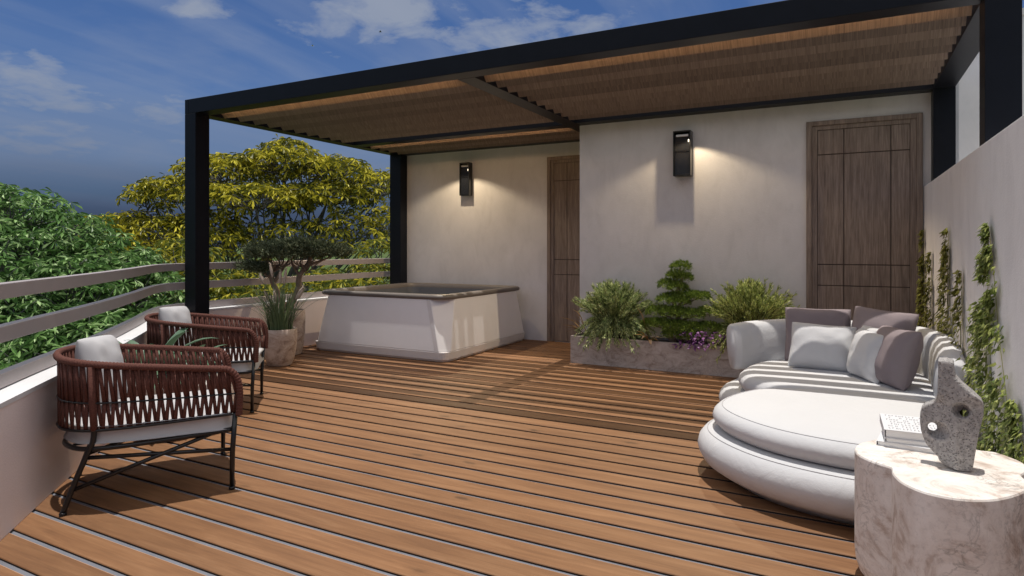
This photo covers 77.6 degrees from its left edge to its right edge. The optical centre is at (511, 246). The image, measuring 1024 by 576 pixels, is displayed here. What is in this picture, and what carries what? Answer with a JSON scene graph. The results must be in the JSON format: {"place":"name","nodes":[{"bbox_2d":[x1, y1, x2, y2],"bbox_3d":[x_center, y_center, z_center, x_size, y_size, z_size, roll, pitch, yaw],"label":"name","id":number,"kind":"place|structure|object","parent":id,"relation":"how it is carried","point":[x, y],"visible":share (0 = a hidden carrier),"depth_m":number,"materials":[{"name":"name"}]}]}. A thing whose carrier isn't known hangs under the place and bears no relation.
{"place":"outdoors","nodes":[
{"label":"outdoors","id":0,"kind":"place"},
{"bbox_2d":[42,248,389,301],"bbox_3d":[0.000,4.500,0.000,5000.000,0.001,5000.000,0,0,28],"label":"ground","id":1,"kind":"structure","parent":0,"point":[385,255],"depth_m":211.29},
{"bbox_2d":[0,182,184,369],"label":"green tree","id":2,"kind":"object","parent":1,"relation":"on","point":[24,248],"visible":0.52,"depth_m":7.18,"materials":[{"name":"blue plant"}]},
{"bbox_2d":[67,134,389,298],"bbox_3d":[-5.155,1.096,12.706,6.620,6.857,3.285,0,0,-23],"label":"golden tree","id":3,"kind":"object","parent":1,"relation":"on","point":[284,198],"visible":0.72,"depth_m":12.49,"materials":[{"name":"yellow plant"}]},
{"bbox_2d":[133,237,389,305],"bbox_3d":[-3.941,2.167,10.849,5.232,4.706,2.325,0,0,-14],"label":"golden tree","id":4,"kind":"object","parent":1,"relation":"on","point":[222,293],"visible":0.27,"depth_m":10.61,"materials":[{"name":"yellow plant"}]},
{"bbox_2d":[0,0,1023,247],"label":"sky","id":5,"kind":"structure","parent":0,"point":[94,93],"materials":[{"name":"blue"}]},
{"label":"terrace slab","id":6,"kind":"structure","parent":0,"visible":0},
{"bbox_2d":[0,410,856,575],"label":"deck underlay","id":7,"kind":"object","parent":6,"relation":"on","point":[14,568],"visible":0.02,"depth_m":2.94,"materials":[{"name":"brown wood"}]},
{"bbox_2d":[0,339,863,575],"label":"deck","id":8,"kind":"structure","parent":7,"relation":"on","point":[540,405],"depth_m":3.43,"materials":[{"name":"brown wood"}]},
{"bbox_2d":[53,335,243,516],"bbox_3d":[-1.996,0.891,3.523,0.880,0.817,0.750,0,0,-28],"label":"rope armchair","id":9,"kind":"object","parent":8,"relation":"on","point":[102,397],"visible":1,"depth_m":3.26,"materials":[{"name":"metal"}]},
{"bbox_2d":[0,296,327,540],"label":"parapet wall","id":10,"kind":"structure","parent":8,"relation":"on","point":[39,462],"depth_m":3.21,"materials":[{"name":"paint"}]},
{"bbox_2d":[0,258,389,388],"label":"railing","id":11,"kind":"object","parent":10,"relation":"on","point":[11,330],"visible":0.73,"depth_m":4.57,"materials":[{"name":"metal"}]},
{"bbox_2d":[135,372,233,439],"bbox_3d":[-2.365,1.119,4.574,0.652,0.359,0.652,0,0,-37],"label":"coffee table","id":12,"kind":"object","parent":8,"relation":"on","point":[232,390],"visible":0.01,"depth_m":4.43,"materials":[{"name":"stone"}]},
{"bbox_2d":[101,328,212,387],"bbox_3d":[-2.562,0.760,4.537,0.903,0.350,0.990,0,0,28],"label":"succulent","id":13,"kind":"object","parent":12,"relation":"on","point":[175,337],"visible":0.11,"depth_m":4.59,"materials":[{"name":"green plant"}]},
{"bbox_2d":[165,344,222,378],"bbox_3d":[-2.366,0.810,4.677,0.546,0.250,0.683,0,0,-19],"label":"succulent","id":14,"kind":"object","parent":12,"relation":"on","point":[195,355],"visible":0.08,"depth_m":4.60,"materials":[{"name":"green plant"}]},
{"bbox_2d":[144,306,268,412],"bbox_3d":[-2.495,0.891,5.205,0.880,0.817,0.750,0,0,-15],"label":"rope armchair","id":15,"kind":"object","parent":8,"relation":"on","point":[165,325],"visible":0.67,"depth_m":4.97,"materials":[{"name":"fabric"}]},
{"bbox_2d":[262,327,296,366],"bbox_3d":[-2.554,1.097,7.011,0.366,0.404,0.366,0,0,28],"label":"stone pot","id":16,"kind":"object","parent":8,"relation":"on","point":[280,350],"visible":0.75,"depth_m":6.87,"materials":[{"name":"stone"}]},
{"bbox_2d":[231,262,321,329],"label":"fountain grass","id":17,"kind":"object","parent":16,"relation":"in","point":[277,317],"depth_m":6.94,"materials":[{"name":"green plant"}]},
{"bbox_2d":[285,308,304,354],"bbox_3d":[-2.692,1.030,7.715,0.360,0.539,0.360,0,0,28],"label":"stone pot","id":18,"kind":"object","parent":8,"relation":"on","point":[299,322],"visible":0.28,"depth_m":7.64,"materials":[{"name":"stone"}]},
{"bbox_2d":[232,233,356,310],"bbox_3d":[-2.649,0.332,7.719,1.590,1.004,0.816,0,0,-5],"label":"bonsai cypress","id":19,"kind":"object","parent":18,"relation":"in","point":[304,247],"visible":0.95,"depth_m":7.57,"materials":[{"name":"green plant"}]},
{"bbox_2d":[316,283,524,361],"bbox_3d":[-1.157,0.920,8.473,2.028,0.757,2.043,0,0,28],"label":"hot tub","id":20,"kind":"object","parent":8,"relation":"on","point":[440,322],"visible":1,"depth_m":7.65,"materials":[{"name":"white plastic"}]},
{"bbox_2d":[185,0,1021,345],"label":"pergola","id":21,"kind":"object","parent":8,"relation":"on","point":[773,54],"visible":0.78,"depth_m":5.58,"materials":[{"name":"black metal"}]},
{"bbox_2d":[570,332,744,377],"bbox_3d":[1.763,1.147,6.760,2.322,0.304,0.339,0,0,28],"label":"stone planter","id":22,"kind":"object","parent":8,"relation":"on","point":[662,354],"visible":0.51,"depth_m":6.71,"materials":[{"name":"stone"}]},
{"bbox_2d":[565,311,586,335],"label":"dry leaf plant","id":23,"kind":"object","parent":22,"relation":"on","point":[577,324],"visible":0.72,"depth_m":7.21,"materials":[{"name":"green plant"}]},
{"bbox_2d":[572,277,661,352],"bbox_3d":[1.076,0.761,6.949,1.043,0.846,0.669,0,0,28],"label":"conifer bush","id":24,"kind":"object","parent":22,"relation":"in","point":[610,307],"visible":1,"depth_m":6.92,"materials":[{"name":"green needle foliage"},{"name":"dark bark"}]},
{"bbox_2d":[635,308,660,343],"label":"dry leaf plant","id":25,"kind":"object","parent":22,"relation":"in","point":[647,339],"visible":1,"depth_m":6.75,"materials":[{"name":"beige plant"}]},
{"bbox_2d":[640,258,723,342],"bbox_3d":[1.771,0.578,6.684,0.894,0.929,0.423,0,0,28],"label":"cloud pine","id":26,"kind":"object","parent":22,"relation":"on","point":[678,325],"visible":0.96,"depth_m":6.65,"materials":[{"name":"green plant"}]},
{"bbox_2d":[672,331,726,351],"bbox_3d":[1.933,0.960,6.468,0.662,0.210,0.163,0,0,28],"label":"purple plant","id":27,"kind":"object","parent":22,"relation":"in","point":[693,342],"visible":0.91,"depth_m":6.47,"materials":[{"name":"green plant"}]},
{"bbox_2d":[700,277,800,362],"bbox_3d":[2.340,0.731,6.319,0.982,0.885,0.626,0,0,28],"label":"conifer bush","id":28,"kind":"object","parent":22,"relation":"in","point":[746,300],"visible":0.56,"depth_m":6.30,"materials":[{"name":"green foliage"},{"name":"bark"}]},
{"bbox_2d":[698,319,966,524],"bbox_3d":[2.018,0.945,4.107,1.508,0.709,2.731,0,0,28],"label":"daybed sofa","id":29,"kind":"object","parent":8,"relation":"on","point":[777,429],"visible":0.66,"depth_m":3.45,"materials":[{"name":"white fabric"}]},
{"bbox_2d":[785,307,850,360],"bbox_3d":[2.388,0.692,4.979,0.473,0.416,0.225,0,0,28],"label":"throw pillow","id":30,"kind":"object","parent":29,"relation":"on","point":[835,317],"visible":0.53,"depth_m":4.97,"materials":[{"name":"fabric"}]},
{"bbox_2d":[788,322,856,371],"bbox_3d":[2.277,0.734,4.682,0.450,0.327,0.241,0,0,28],"label":"throw pillow","id":31,"kind":"object","parent":29,"relation":"on","point":[818,346],"visible":0.84,"depth_m":4.62,"materials":[{"name":"white fabric"}]},
{"bbox_2d":[846,328,883,383],"bbox_3d":[2.409,0.733,4.302,0.212,0.335,0.320,0,0,5],"label":"throw pillow","id":32,"kind":"object","parent":29,"relation":"on","point":[865,346],"visible":0.74,"depth_m":4.24,"materials":[{"name":"white fabric"}]},
{"bbox_2d":[861,325,878,332],"bbox_3d":[2.554,0.736,4.498,0.184,0.327,0.324,0,0,-12],"label":"throw pillow","id":33,"kind":"object","parent":29,"relation":"on","point":[872,329],"visible":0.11,"depth_m":4.53,"materials":[{"name":"white fabric"}]},
{"bbox_2d":[851,306,918,330],"bbox_3d":[2.715,0.677,4.697,0.236,0.447,0.464,0,0,-36],"label":"throw pillow","id":34,"kind":"object","parent":29,"relation":"on","point":[871,317],"visible":0.39,"depth_m":4.66,"materials":[{"name":"fabric"}]},
{"bbox_2d":[874,325,923,390],"bbox_3d":[2.480,0.714,4.142,0.232,0.369,0.395,0,0,0],"label":"throw pillow","id":35,"kind":"object","parent":29,"relation":"on","point":[897,362],"visible":0.77,"depth_m":3.99,"materials":[{"name":"fabric"}]},
{"bbox_2d":[854,439,1023,575],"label":"side table","id":36,"kind":"object","parent":8,"relation":"on","point":[920,514],"visible":0.9,"depth_m":2.13,"materials":[{"name":"stone"}]},
{"bbox_2d":[876,431,935,454],"bbox_3d":[1.630,0.790,2.595,0.227,0.019,0.235,0,0,37],"label":"book","id":37,"kind":"object","parent":36,"relation":"on","point":[880,441],"visible":0.38,"depth_m":2.52,"materials":[{"name":"paper"}]},
{"bbox_2d":[883,435,928,447],"bbox_3d":[1.643,0.771,2.594,0.227,0.018,0.235,0,0,28],"label":"book","id":38,"kind":"object","parent":37,"relation":"on","point":[906,442],"visible":0.27,"depth_m":2.51,"materials":[{"name":"paper"}]},
{"bbox_2d":[880,413,936,441],"bbox_3d":[1.649,0.744,2.615,0.227,0.033,0.275,0,0,27],"label":"book","id":39,"kind":"object","parent":38,"relation":"on","point":[901,427],"visible":0.64,"depth_m":2.57,"materials":[{"name":"paper"}]},
{"bbox_2d":[920,357,983,471],"bbox_3d":[1.593,0.603,2.310,0.191,0.393,0.092,0,0,35],"label":"stone sculpture","id":40,"kind":"object","parent":36,"relation":"on","point":[951,440],"visible":1,"depth_m":2.28,"materials":[{"name":"grey stone"}]},
{"bbox_2d":[407,82,958,342],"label":"rooftop house","id":41,"kind":"structure","parent":6,"relation":"on","point":[817,206],"depth_m":6.83,"materials":[{"name":"paint"}]},
{"bbox_2d":[459,162,471,195],"bbox_3d":[-0.678,-0.995,9.369,0.165,0.483,0.100,0,0,28],"label":"wall lamp","id":42,"kind":"object","parent":41,"relation":"attached to","point":[465,178],"visible":1,"depth_m":9.34,"materials":[{"name":"metal"}]},
{"bbox_2d":[547,155,579,341],"bbox_3d":[0.879,0.031,8.619,0.857,2.537,0.080,0,0,28],"label":"door","id":43,"kind":"structure","parent":41,"relation":"in","point":[563,172],"depth_m":8.69,"materials":[{"name":"brown wood"}]},
{"bbox_2d":[673,130,692,176],"bbox_3d":[1.838,-1.000,6.848,0.185,0.481,0.125,0,0,28],"label":"wall lamp","id":44,"kind":"object","parent":41,"relation":"attached to","point":[683,153],"visible":1,"depth_m":6.81,"materials":[{"name":"metal"}]},
{"bbox_2d":[806,113,922,326],"bbox_3d":[3.369,0.031,6.126,0.977,2.537,0.080,0,0,28],"label":"door","id":45,"kind":"structure","parent":41,"relation":"in","point":[864,175],"depth_m":6.10,"materials":[{"name":"brown wood"}]},
{"bbox_2d":[924,115,1023,460],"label":"boundary wall","id":46,"kind":"structure","parent":6,"relation":"on","point":[966,197],"depth_m":3.25,"materials":[{"name":"paint"}]},
{"bbox_2d":[915,229,924,326],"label":"climbing ivy","id":47,"kind":"object","parent":46,"relation":"attached to","point":[920,286],"visible":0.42,"depth_m":5.78,"materials":[{"name":"green plant"}]},
{"bbox_2d":[921,252,932,328],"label":"climbing ivy","id":48,"kind":"object","parent":46,"relation":"attached to","point":[927,314],"visible":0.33,"depth_m":5.31,"materials":[{"name":"green plant"}]},
{"bbox_2d":[932,228,951,334],"bbox_3d":[3.043,0.597,4.559,0.135,1.470,0.953,0,0,28],"label":"climbing ivy","id":49,"kind":"object","parent":46,"relation":"attached to","point":[944,277],"visible":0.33,"depth_m":4.48,"materials":[{"name":"green plant"}]},
{"bbox_2d":[947,269,963,414],"bbox_3d":[2.788,0.732,4.054,0.117,1.182,0.512,0,0,28],"label":"climbing ivy","id":50,"kind":"object","parent":46,"relation":"attached to","point":[955,292],"visible":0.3,"depth_m":3.99,"materials":[{"name":"green plant"}]},
{"bbox_2d":[954,222,1009,456],"bbox_3d":[2.347,0.598,3.207,0.127,1.450,1.700,0,0,28],"label":"climbing ivy","id":51,"kind":"object","parent":46,"relation":"attached to","point":[982,328],"visible":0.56,"depth_m":3.15,"materials":[{"name":"green plant"}]},
{"bbox_2d":[996,399,1023,463],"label":"climbing ivy","id":52,"kind":"object","parent":46,"relation":"attached to","point":[1012,433],"visible":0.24,"depth_m":2.71,"materials":[{"name":"green plant"}]},
{"bbox_2d":[959,8,1023,160],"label":"neighbour wall","id":53,"kind":"structure","parent":6,"relation":"on","point":[969,112],"depth_m":5.79,"materials":[{"name":"paint"}]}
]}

